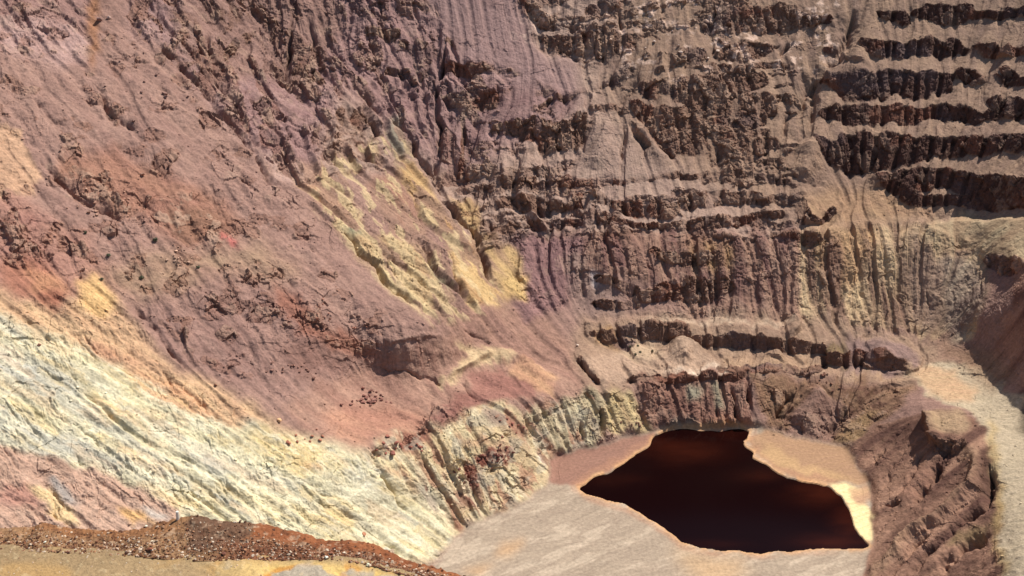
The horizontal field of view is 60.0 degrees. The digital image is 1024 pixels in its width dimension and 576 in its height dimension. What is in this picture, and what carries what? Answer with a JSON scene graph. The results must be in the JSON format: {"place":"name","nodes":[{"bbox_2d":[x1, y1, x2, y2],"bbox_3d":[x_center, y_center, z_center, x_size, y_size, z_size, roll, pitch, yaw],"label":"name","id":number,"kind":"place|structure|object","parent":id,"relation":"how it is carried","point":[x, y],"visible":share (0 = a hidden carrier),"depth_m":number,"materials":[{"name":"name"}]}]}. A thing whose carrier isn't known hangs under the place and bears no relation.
{"place":"outdoors","nodes":[
{"label":"outdoors","id":0,"kind":"place"},
{"bbox_2d":[0,544,414,575],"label":"ledge ground","id":1,"kind":"structure","parent":0,"point":[76,563],"depth_m":29.16,"materials":[{"name":"brown gravel"}]},
{"bbox_2d":[0,515,465,575],"bbox_3d":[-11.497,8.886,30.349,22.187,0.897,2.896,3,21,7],"label":"berm gravel","id":2,"kind":"structure","parent":0,"point":[289,554],"depth_m":29.96,"materials":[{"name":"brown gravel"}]},
{"bbox_2d":[0,281,650,565],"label":"bleached hill","id":3,"kind":"structure","parent":0,"point":[272,469],"depth_m":302.06,"materials":[{"name":"beige stone"}]},
{"bbox_2d":[0,0,1018,575],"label":"mauve hill","id":4,"kind":"structure","parent":0,"point":[382,292],"depth_m":375.65,"materials":[{"name":"stone"}]},
{"bbox_2d":[0,0,1023,563],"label":"scree rubble","id":5,"kind":"object","parent":4,"relation":"on","point":[524,276],"visible":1,"depth_m":409.04,"materials":[{"name":"stone"}]},
{"bbox_2d":[131,0,1023,262],"bbox_3d":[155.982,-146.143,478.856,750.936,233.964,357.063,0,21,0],"label":"terraced hill","id":6,"kind":"structure","parent":0,"point":[501,38],"depth_m":504.74,"materials":[{"name":"brown stone"}]},
{"bbox_2d":[432,423,874,575],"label":"pit floor","id":7,"kind":"structure","parent":0,"point":[561,524],"depth_m":324.29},
{"bbox_2d":[580,429,867,553],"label":"lake","id":8,"kind":"structure","parent":0,"point":[721,490],"depth_m":346.22,"materials":[{"name":"liquid"}]},
{"bbox_2d":[477,216,1023,341],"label":"fluted hill","id":9,"kind":"structure","parent":0,"point":[859,268],"depth_m":448.48,"materials":[{"name":"brown stone"}]},
{"bbox_2d":[571,310,941,446],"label":"terrace land","id":10,"kind":"structure","parent":0,"point":[797,334],"depth_m":410.24,"materials":[{"name":"brown stone"}]},
{"bbox_2d":[850,410,1004,575],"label":"spoil hill","id":11,"kind":"structure","parent":0,"point":[967,501],"depth_m":320.67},
{"bbox_2d":[906,364,1023,575],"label":"haul road","id":12,"kind":"structure","parent":0,"point":[970,392],"depth_m":348.41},
{"bbox_2d":[982,273,1023,394],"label":"red hill","id":13,"kind":"structure","parent":0,"point":[1009,348],"depth_m":385.43,"materials":[{"name":"brown stone"}]}
]}

